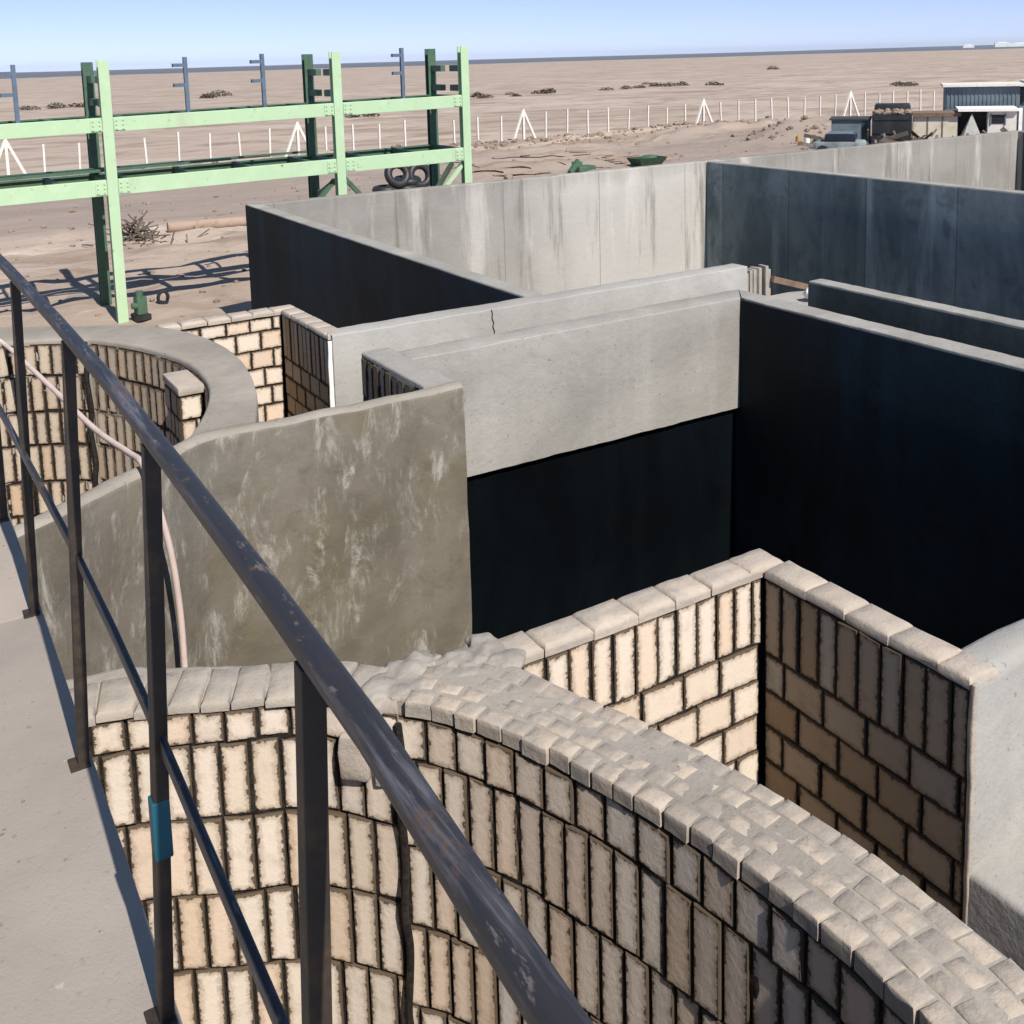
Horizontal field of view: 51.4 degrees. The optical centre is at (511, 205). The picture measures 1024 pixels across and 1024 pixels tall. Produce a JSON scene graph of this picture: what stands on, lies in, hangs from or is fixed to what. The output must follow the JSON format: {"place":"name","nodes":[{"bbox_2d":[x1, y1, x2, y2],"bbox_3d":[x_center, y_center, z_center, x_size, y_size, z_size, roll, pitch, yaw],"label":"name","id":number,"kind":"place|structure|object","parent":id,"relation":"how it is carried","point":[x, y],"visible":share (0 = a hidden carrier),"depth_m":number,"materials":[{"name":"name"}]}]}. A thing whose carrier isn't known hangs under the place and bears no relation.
{"place":"outdoors","nodes":[
{"label":"outdoors","id":0,"kind":"place"},
{"bbox_2d":[0,512,182,1023],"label":"walkway slab","id":1,"kind":"structure","parent":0,"point":[64,959],"depth_m":2.16,"materials":[{"name":"concrete"}]},
{"bbox_2d":[0,545,142,1008],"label":"grit","id":2,"kind":"object","parent":1,"relation":"on","point":[15,835],"visible":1,"depth_m":2.25,"materials":[{"name":"grey gravel"}]},
{"bbox_2d":[0,254,592,1023],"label":"railing","id":3,"kind":"object","parent":1,"relation":"on","point":[538,990],"visible":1,"depth_m":1.25,"materials":[{"name":"black metal"}]},
{"bbox_2d":[0,339,187,664],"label":"hose","id":4,"kind":"object","parent":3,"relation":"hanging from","point":[95,429],"visible":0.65,"depth_m":6.79,"materials":[{"name":"pink plastic"}]},
{"bbox_2d":[0,48,1023,326],"bbox_3d":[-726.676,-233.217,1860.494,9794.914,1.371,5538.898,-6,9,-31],"label":"ground","id":5,"kind":"structure","parent":0,"point":[578,94],"depth_m":74.56,"materials":[{"name":"beige sand"}]},
{"bbox_2d":[0,139,25,174],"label":"fence post","id":6,"kind":"object","parent":5,"relation":"on","point":[5,145],"visible":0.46,"depth_m":48.12,"materials":[{"name":"white paint"}]},
{"bbox_2d":[19,105,40,110],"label":"desert shrub","id":7,"kind":"object","parent":5,"relation":"on","point":[25,108],"visible":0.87,"depth_m":134.14,"materials":[{"name":"brown plant"}]},
{"bbox_2d":[42,144,45,171],"bbox_3d":[-21.557,-1.975,48.998,0.085,1.754,0.085,-5,7,-34],"label":"fence post","id":8,"kind":"object","parent":5,"relation":"on","point":[43,153],"visible":0.64,"depth_m":48.94,"materials":[{"name":"white paint"}]},
{"bbox_2d":[46,102,66,108],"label":"desert shrub","id":9,"kind":"object","parent":5,"relation":"on","point":[55,106],"visible":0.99,"depth_m":137.58,"materials":[{"name":"brown plant"}]},
{"bbox_2d":[67,102,83,107],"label":"desert shrub","id":10,"kind":"object","parent":5,"relation":"on","point":[78,105],"visible":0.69,"depth_m":139.09,"materials":[{"name":"brown plant"}]},
{"bbox_2d":[78,143,80,174],"bbox_3d":[-20.224,-2.094,49.744,0.085,1.713,0.085,-3,10,-26],"label":"fence post","id":11,"kind":"object","parent":5,"relation":"on","point":[79,154],"visible":0.64,"depth_m":49.68,"materials":[{"name":"white paint"}]},
{"bbox_2d":[131,290,151,321],"bbox_3d":[-7.185,1.915,20.460,0.252,0.570,0.364,5,11,41],"label":"pump","id":12,"kind":"object","parent":5,"relation":"on","point":[139,306],"visible":1,"depth_m":20.41,"materials":[{"name":"green paint"}]},
{"bbox_2d":[143,138,147,163],"bbox_3d":[-17.659,-2.419,51.305,0.085,1.730,0.085,-8,9,-29],"label":"fence post","id":13,"kind":"object","parent":5,"relation":"on","point":[145,150],"visible":0.64,"depth_m":51.24,"materials":[{"name":"white paint"}]},
{"bbox_2d":[82,210,209,246],"bbox_3d":[-10.308,0.625,29.984,1.845,0.972,3.354,5,10,40],"label":"brushwood pile","id":14,"kind":"object","parent":5,"relation":"on","point":[137,230],"visible":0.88,"depth_m":29.61,"materials":[{"name":"brown wood"}]},
{"bbox_2d":[156,290,169,303],"bbox_3d":[-7.116,1.869,21.678,0.259,0.318,0.139,-6,9,-31],"label":"wire coil","id":15,"kind":"object","parent":5,"relation":"on","point":[159,293],"visible":0.98,"depth_m":21.63,"materials":[{"name":"black paint"}]},
{"bbox_2d":[0,186,333,316],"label":"loose stones","id":16,"kind":"object","parent":5,"relation":"on","point":[151,271],"visible":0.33,"depth_m":31.32,"materials":[{"name":"brown stone"}]},
{"bbox_2d":[177,132,179,160],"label":"fence post","id":17,"kind":"object","parent":5,"relation":"on","point":[178,144],"visible":0.64,"depth_m":52.01,"materials":[{"name":"white paint"}]},
{"bbox_2d":[167,216,245,232],"bbox_3d":[-7.507,0.416,33.005,6.144,0.399,0.338,-6,9,-26],"label":"timber log","id":18,"kind":"object","parent":5,"relation":"on","point":[176,226],"visible":0.29,"depth_m":32.03,"materials":[{"name":"beige wood"}]},
{"bbox_2d":[200,93,216,97],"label":"desert shrub","id":19,"kind":"object","parent":5,"relation":"on","point":[206,96],"visible":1,"depth_m":164.44,"materials":[{"name":"brown plant"}]},
{"bbox_2d":[208,133,211,157],"bbox_3d":[-15.001,-2.737,52.849,0.085,1.755,0.085,-5,10,-31],"label":"fence post","id":20,"kind":"object","parent":5,"relation":"on","point":[210,155],"visible":0.64,"depth_m":52.77,"materials":[{"name":"white paint"}]},
{"bbox_2d":[205,89,232,96],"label":"desert shrub","id":21,"kind":"object","parent":5,"relation":"on","point":[222,94],"visible":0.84,"depth_m":173.46,"materials":[{"name":"brown plant"}]},
{"bbox_2d":[0,46,472,323],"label":"pipe rack","id":22,"kind":"object","parent":5,"relation":"on","point":[111,183],"visible":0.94,"depth_m":21.55,"materials":[{"name":"green metal"}]},
{"bbox_2d":[237,133,240,155],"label":"fence post","id":23,"kind":"object","parent":5,"relation":"on","point":[238,135],"visible":0.64,"depth_m":53.56,"materials":[{"name":"white paint"}]},
{"bbox_2d":[268,128,270,156],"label":"fence post","id":24,"kind":"object","parent":5,"relation":"on","point":[269,130],"visible":0.64,"depth_m":54.36,"materials":[{"name":"white paint"}]},
{"bbox_2d":[284,122,305,156],"bbox_3d":[-11.074,-3.308,55.121,1.823,2.100,0.232,-6,9,-31],"label":"fence post","id":25,"kind":"object","parent":5,"relation":"on","point":[297,128],"visible":0.59,"depth_m":55.02,"materials":[{"name":"white paint"}]},
{"bbox_2d":[324,127,326,149],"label":"fence post","id":26,"kind":"object","parent":5,"relation":"on","point":[325,133],"visible":0.64,"depth_m":55.89,"materials":[{"name":"white paint"}]},
{"bbox_2d":[351,124,354,150],"bbox_3d":[-8.479,-3.442,56.743,0.085,1.804,0.085,-7,9,-36],"label":"fence post","id":27,"kind":"object","parent":5,"relation":"on","point":[352,128],"visible":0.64,"depth_m":56.68,"materials":[{"name":"white paint"}]},
{"bbox_2d":[357,113,379,116],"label":"desert shrub","id":28,"kind":"object","parent":5,"relation":"on","point":[373,114],"visible":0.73,"depth_m":94.78,"materials":[{"name":"brown plant"}]},
{"bbox_2d":[378,124,380,148],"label":"fence post","id":29,"kind":"object","parent":5,"relation":"on","point":[379,137],"visible":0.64,"depth_m":57.48,"materials":[{"name":"white paint"}]},
{"bbox_2d":[372,165,429,191],"bbox_3d":[-4.089,-1.102,39.400,2.303,1.191,1.135,-6,9,-31],"label":"tyre stack","id":30,"kind":"object","parent":5,"relation":"on","point":[408,179],"visible":0.77,"depth_m":39.09,"materials":[{"name":"black rubber"}]},
{"bbox_2d":[403,120,405,145],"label":"fence post","id":31,"kind":"object","parent":5,"relation":"on","point":[404,121],"visible":0.64,"depth_m":58.24,"materials":[{"name":"white paint"}]},
{"bbox_2d":[452,120,455,143],"bbox_3d":[-3.252,-3.970,59.823,0.085,1.731,0.085,-9,13,-33],"label":"fence post","id":32,"kind":"object","parent":5,"relation":"on","point":[454,141],"visible":0.64,"depth_m":59.75,"materials":[{"name":"white paint"}]},
{"bbox_2d":[46,115,871,189],"bbox_3d":[3.804,-2.037,45.119,47.104,1.473,32.101,-6,9,-31],"label":"rubble line","id":33,"kind":"object","parent":5,"relation":"on","point":[504,143],"visible":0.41,"depth_m":58.93,"materials":[{"name":"stone"}]},
{"bbox_2d":[470,92,483,97],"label":"desert shrub","id":34,"kind":"object","parent":5,"relation":"on","point":[476,94],"visible":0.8,"depth_m":135.75,"materials":[{"name":"brown plant"}]},
{"bbox_2d":[476,117,478,140],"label":"fence post","id":35,"kind":"object","parent":5,"relation":"on","point":[477,121],"visible":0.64,"depth_m":60.56,"materials":[{"name":"white paint"}]},
{"bbox_2d":[477,94,493,97],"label":"desert shrub","id":36,"kind":"object","parent":5,"relation":"on","point":[485,96],"visible":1,"depth_m":131.90,"materials":[{"name":"brown plant"}]},
{"bbox_2d":[500,116,501,140],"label":"fence post","id":37,"kind":"object","parent":5,"relation":"on","point":[500,128],"visible":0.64,"depth_m":61.36,"materials":[{"name":"white paint"}]},
{"bbox_2d":[512,109,535,139],"bbox_3d":[0.700,-4.605,62.114,1.823,2.100,0.232,-6,9,-31],"label":"fence post","id":38,"kind":"object","parent":5,"relation":"on","point":[523,116],"visible":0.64,"depth_m":62.06,"materials":[{"name":"white paint"}]},
{"bbox_2d":[531,89,551,93],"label":"desert shrub","id":39,"kind":"object","parent":5,"relation":"on","point":[540,91],"visible":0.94,"depth_m":143.14,"materials":[{"name":"brown plant"}]},
{"bbox_2d":[545,112,546,137],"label":"fence post","id":40,"kind":"object","parent":5,"relation":"on","point":[545,124],"visible":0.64,"depth_m":62.89,"materials":[{"name":"white paint"}]},
{"bbox_2d":[419,146,677,175],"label":"scattered boards","id":41,"kind":"object","parent":5,"relation":"on","point":[560,159],"visible":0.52,"depth_m":47.32,"materials":[{"name":"brown wood"}]},
{"bbox_2d":[543,88,555,92],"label":"desert shrub","id":42,"kind":"object","parent":5,"relation":"on","point":[552,89],"visible":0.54,"depth_m":145.72,"materials":[{"name":"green plant"}]},
{"bbox_2d":[566,109,567,133],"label":"fence post","id":43,"kind":"object","parent":5,"relation":"on","point":[566,121],"visible":0.64,"depth_m":63.65,"materials":[{"name":"white paint"}]},
{"bbox_2d":[568,159,595,172],"bbox_3d":[2.854,-1.691,44.771,1.391,0.608,0.600,-9,11,-42],"label":"mixer part","id":44,"kind":"object","parent":5,"relation":"on","point":[577,165],"visible":0.94,"depth_m":44.53,"materials":[{"name":"green paint"}]},
{"bbox_2d":[587,110,588,132],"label":"fence post","id":45,"kind":"object","parent":5,"relation":"on","point":[587,121],"visible":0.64,"depth_m":64.47,"materials":[{"name":"white paint"}]},
{"bbox_2d":[607,107,608,131],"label":"fence post","id":46,"kind":"object","parent":5,"relation":"on","point":[607,119],"visible":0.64,"depth_m":65.18,"materials":[{"name":"white paint"}]},
{"bbox_2d":[627,110,629,130],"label":"fence post","id":47,"kind":"object","parent":5,"relation":"on","point":[628,120],"visible":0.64,"depth_m":66.00,"materials":[{"name":"white paint"}]},
{"bbox_2d":[627,154,666,166],"bbox_3d":[5.852,-1.976,46.147,1.550,0.520,0.930,-6,9,-31],"label":"skip","id":48,"kind":"object","parent":5,"relation":"on","point":[646,160],"visible":0.94,"depth_m":45.90,"materials":[{"name":"green paint"}]},
{"bbox_2d":[647,105,648,126],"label":"fence post","id":49,"kind":"object","parent":5,"relation":"on","point":[648,115],"visible":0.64,"depth_m":66.76,"materials":[{"name":"white paint"}]},
{"bbox_2d":[649,82,662,86],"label":"desert shrub","id":50,"kind":"object","parent":5,"relation":"on","point":[655,84],"visible":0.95,"depth_m":161.81,"materials":[{"name":"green plant"}]},
{"bbox_2d":[666,107,667,125],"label":"fence post","id":51,"kind":"object","parent":5,"relation":"on","point":[666,116],"visible":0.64,"depth_m":67.58,"materials":[{"name":"white paint"}]},
{"bbox_2d":[660,82,678,86],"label":"desert shrub","id":52,"kind":"object","parent":5,"relation":"on","point":[668,84],"visible":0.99,"depth_m":160.30,"materials":[{"name":"brown plant"}]},
{"bbox_2d":[674,81,689,85],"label":"desert shrub","id":53,"kind":"object","parent":5,"relation":"on","point":[683,83],"visible":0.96,"depth_m":162.96,"materials":[{"name":"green plant"}]},
{"bbox_2d":[684,104,685,121],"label":"fence post","id":54,"kind":"object","parent":5,"relation":"on","point":[684,112],"visible":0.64,"depth_m":68.28,"materials":[{"name":"white paint"}]},
{"bbox_2d":[695,99,712,123],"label":"fence post","id":55,"kind":"object","parent":5,"relation":"on","point":[703,106],"visible":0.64,"depth_m":69.05,"materials":[{"name":"white paint"}]},
{"bbox_2d":[704,81,723,84],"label":"desert shrub","id":56,"kind":"object","parent":5,"relation":"on","point":[713,83],"visible":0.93,"depth_m":161.15,"materials":[{"name":"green plant"}]},
{"bbox_2d":[719,102,721,120],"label":"fence post","id":57,"kind":"object","parent":5,"relation":"on","point":[720,111],"visible":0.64,"depth_m":69.89,"materials":[{"name":"white paint"}]},
{"bbox_2d":[754,99,755,120],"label":"fence post","id":58,"kind":"object","parent":5,"relation":"on","point":[755,109],"visible":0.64,"depth_m":71.43,"materials":[{"name":"white paint"}]},
{"bbox_2d":[770,98,772,118],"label":"fence post","id":59,"kind":"object","parent":5,"relation":"on","point":[771,108],"visible":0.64,"depth_m":72.22,"materials":[{"name":"white paint"}]},
{"bbox_2d":[787,97,788,117],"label":"fence post","id":60,"kind":"object","parent":5,"relation":"on","point":[787,107],"visible":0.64,"depth_m":73.00,"materials":[{"name":"white paint"}]},
{"bbox_2d":[795,135,800,141],"bbox_3d":[14.934,-3.513,55.456,0.270,0.350,0.270,-6,9,-31],"label":"plastic drum","id":61,"kind":"object","parent":5,"relation":"on","point":[798,138],"visible":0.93,"depth_m":55.35,"materials":[{"name":"plastic"}]},
{"bbox_2d":[819,96,820,115],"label":"fence post","id":62,"kind":"object","parent":5,"relation":"on","point":[819,105],"visible":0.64,"depth_m":74.55,"materials":[{"name":"white paint"}]},
{"bbox_2d":[834,95,836,115],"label":"fence post","id":63,"kind":"object","parent":5,"relation":"on","point":[835,106],"visible":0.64,"depth_m":75.34,"materials":[{"name":"white paint"}]},
{"bbox_2d":[815,131,865,149],"bbox_3d":[15.099,-2.864,48.836,2.200,1.050,1.760,1,8,20],"label":"parked car","id":64,"kind":"object","parent":5,"relation":"on","point":[834,139],"visible":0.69,"depth_m":48.22,"materials":[{"name":"grey metal"}]},
{"bbox_2d":[829,116,871,143],"bbox_3d":[17.369,-3.872,54.522,2.000,1.340,2.200,1,8,20],"label":"generator box","id":65,"kind":"object","parent":5,"relation":"on","point":[859,125],"visible":0.68,"depth_m":53.52,"materials":[{"name":"blue metal"}]},
{"bbox_2d":[843,91,859,115],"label":"fence post","id":66,"kind":"object","parent":5,"relation":"on","point":[850,98],"visible":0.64,"depth_m":76.06,"materials":[{"name":"white paint"}]},
{"bbox_2d":[864,92,865,114],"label":"fence post","id":67,"kind":"object","parent":5,"relation":"on","point":[864,103],"visible":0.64,"depth_m":76.86,"materials":[{"name":"white paint"}]},
{"bbox_2d":[872,103,911,140],"bbox_3d":[19.506,-4.218,54.644,1.914,1.927,4.640,1,8,20],"label":"truck","id":68,"kind":"object","parent":5,"relation":"on","point":[888,119],"visible":0.91,"depth_m":52.65,"materials":[{"name":"black paint"}]},
{"bbox_2d":[798,126,1007,147],"bbox_3d":[19.208,-3.208,51.374,10.260,1.147,3.676,2,9,23],"label":"scrap heap","id":69,"kind":"object","parent":5,"relation":"on","point":[884,139],"visible":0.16,"depth_m":51.40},
{"bbox_2d":[895,82,915,86],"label":"desert shrub","id":70,"kind":"object","parent":5,"relation":"on","point":[905,83],"visible":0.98,"depth_m":133.02,"materials":[{"name":"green plant"}]},
{"bbox_2d":[933,91,934,110],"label":"fence post","id":71,"kind":"object","parent":5,"relation":"on","point":[933,100],"visible":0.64,"depth_m":80.77,"materials":[{"name":"white paint"}]},
{"bbox_2d":[912,110,960,138],"bbox_3d":[21.136,-3.901,53.023,2.200,1.600,2.050,1,8,20],"label":"storage box","id":72,"kind":"object","parent":5,"relation":"on","point":[944,123],"visible":0.68,"depth_m":52.19,"materials":[{"name":"beige metal"}]},
{"bbox_2d":[962,44,973,47],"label":"distant building","id":73,"kind":"structure","parent":5,"relation":"on","point":[968,46],"depth_m":2078.23,"materials":[{"name":"white paint"}]},
{"bbox_2d":[960,114,979,135],"bbox_3d":[22.416,-3.744,51.859,1.300,1.540,1.200,1,8,20],"label":"tarpaulin tent","id":74,"kind":"object","parent":5,"relation":"on","point":[971,127],"visible":0.42,"depth_m":51.45,"materials":[{"name":"white fabric"}]},
{"bbox_2d":[940,80,1023,130],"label":"site shed","id":75,"kind":"structure","parent":5,"relation":"on","point":[985,94],"depth_m":53.86,"materials":[{"name":"white paint"}]},
{"bbox_2d":[955,106,1019,135],"bbox_3d":[23.349,-3.963,52.375,2.700,1.780,2.650,1,8,20],"label":"site cabin","id":76,"kind":"object","parent":5,"relation":"on","point":[990,119],"visible":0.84,"depth_m":51.29,"materials":[{"name":"white metal"}]},
{"bbox_2d":[990,114,1005,124],"bbox_3d":[23.365,-4.166,51.103,0.700,0.530,0.048,1,8,20],"label":"window","id":77,"kind":"structure","parent":76,"relation":"in","point":[994,119],"depth_m":51.11,"materials":[{"name":"grey glass"}]},
{"bbox_2d":[994,42,1009,46],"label":"distant building","id":78,"kind":"structure","parent":5,"relation":"on","point":[1001,44],"depth_m":2058.17,"materials":[{"name":"white paint"}]},
{"bbox_2d":[1008,42,1023,46],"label":"distant building","id":79,"kind":"structure","parent":5,"relation":"on","point":[1015,44],"depth_m":2048.87,"materials":[{"name":"white paint"}]},
{"bbox_2d":[1017,106,1023,130],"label":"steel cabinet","id":80,"kind":"object","parent":5,"relation":"on","point":[1020,121],"visible":0.55,"depth_m":50.88,"materials":[{"name":"white metal"}]},
{"bbox_2d":[0,45,1023,78],"bbox_3d":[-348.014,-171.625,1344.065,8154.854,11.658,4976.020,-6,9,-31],"label":"distant plain","id":81,"kind":"structure","parent":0,"point":[252,68],"depth_m":1849.10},
{"bbox_2d":[0,0,1023,71],"label":"sky","id":82,"kind":"structure","parent":0,"point":[36,35],"materials":[{"name":"blue"}]},
{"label":"tank floor","id":83,"kind":"structure","parent":0,"visible":0},
{"bbox_2d":[0,326,258,525],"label":"round brick tank","id":84,"kind":"object","parent":83,"relation":"on","point":[179,385],"visible":0.22,"depth_m":10.00,"materials":[{"name":"beige brick"}]},
{"bbox_2d":[66,661,406,1023],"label":"curved brick wall","id":85,"kind":"structure","parent":83,"relation":"on","point":[231,736],"depth_m":4.32,"materials":[{"name":"beige brick"}]},
{"bbox_2d":[14,381,472,678],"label":"rendered wall","id":86,"kind":"structure","parent":83,"relation":"on","point":[351,521],"depth_m":7.68,"materials":[{"name":"grey concrete"}]},
{"bbox_2d":[156,304,342,420],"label":"corner brick wall","id":87,"kind":"structure","parent":83,"relation":"on","point":[283,353],"depth_m":10.79,"materials":[{"name":"beige brick"}]},
{"bbox_2d":[245,204,541,327],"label":"tank wall","id":88,"kind":"structure","parent":83,"relation":"on","point":[335,277],"depth_m":15.55,"materials":[{"name":"grey concrete"}]},
{"bbox_2d":[360,347,453,400],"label":"return wall","id":89,"kind":"structure","parent":83,"relation":"on","point":[387,371],"depth_m":8.87,"materials":[{"name":"grey concrete"}]},
{"bbox_2d":[325,263,770,406],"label":"channel wall","id":90,"kind":"structure","parent":83,"relation":"on","point":[350,344],"depth_m":10.95,"materials":[{"name":"grey concrete"}]},
{"bbox_2d":[397,289,739,638],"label":"tank wall","id":91,"kind":"structure","parent":83,"relation":"on","point":[600,458],"depth_m":10.21,"materials":[{"name":"grey concrete"}]},
{"bbox_2d":[252,131,1018,294],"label":"tank wall","id":92,"kind":"structure","parent":83,"relation":"on","point":[545,234],"depth_m":23.23,"materials":[{"name":"concrete"}]},
{"bbox_2d":[338,632,1023,1023],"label":"curved brick wall","id":93,"kind":"structure","parent":83,"relation":"on","point":[638,870],"depth_m":3.72,"materials":[{"name":"beige brick"}]},
{"bbox_2d":[495,549,997,924],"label":"corner brick wall","id":94,"kind":"structure","parent":83,"relation":"on","point":[852,716],"depth_m":4.85,"materials":[{"name":"beige brick"}]},
{"bbox_2d":[769,289,807,305],"bbox_3d":[3.575,2.541,12.640,1.251,2.908,0.963,-6,9,-31],"label":"concrete ledge","id":95,"kind":"object","parent":83,"relation":"on","point":[798,297],"visible":0.02,"depth_m":12.62,"materials":[{"name":"grey concrete"}]},
{"bbox_2d":[770,276,807,289],"bbox_3d":[3.354,0.931,12.827,0.579,0.238,0.060,-6,9,-29],"label":"timber plank","id":96,"kind":"object","parent":95,"relation":"on","point":[787,282],"visible":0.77,"depth_m":12.78,"materials":[{"name":"brown wood"}]},
{"bbox_2d":[803,288,807,298],"bbox_3d":[3.510,1.012,12.360,0.236,0.155,0.220,-6,9,-31],"label":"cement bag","id":97,"kind":"object","parent":95,"relation":"on","point":[805,293],"visible":0.18,"depth_m":12.35,"materials":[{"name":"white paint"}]},
{"bbox_2d":[707,161,1023,320],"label":"tank wall","id":98,"kind":"structure","parent":83,"relation":"on","point":[958,245],"depth_m":20.80,"materials":[{"name":"grey concrete"}]},
{"bbox_2d":[735,289,1023,648],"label":"tank wall","id":99,"kind":"structure","parent":83,"relation":"on","point":[881,466],"depth_m":9.51,"materials":[{"name":"grey concrete"}]},
{"bbox_2d":[808,278,1023,357],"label":"channel wall","id":100,"kind":"structure","parent":83,"relation":"on","point":[998,334],"depth_m":10.41,"materials":[{"name":"grey concrete"}]},
{"bbox_2d":[960,620,1023,868],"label":"channel wall","id":101,"kind":"structure","parent":83,"relation":"on","point":[999,801],"depth_m":4.39,"materials":[{"name":"grey concrete"}]},
{"bbox_2d":[967,836,1023,970],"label":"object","id":102,"kind":"structure","parent":83,"relation":"on","point":[995,915],"depth_m":4.27,"materials":[{"name":"grey concrete"}]},
{"bbox_2d":[1016,131,1023,190],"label":"tank wall","id":103,"kind":"structure","parent":83,"relation":"on","point":[1020,174],"depth_m":30.89,"materials":[{"name":"grey concrete"}]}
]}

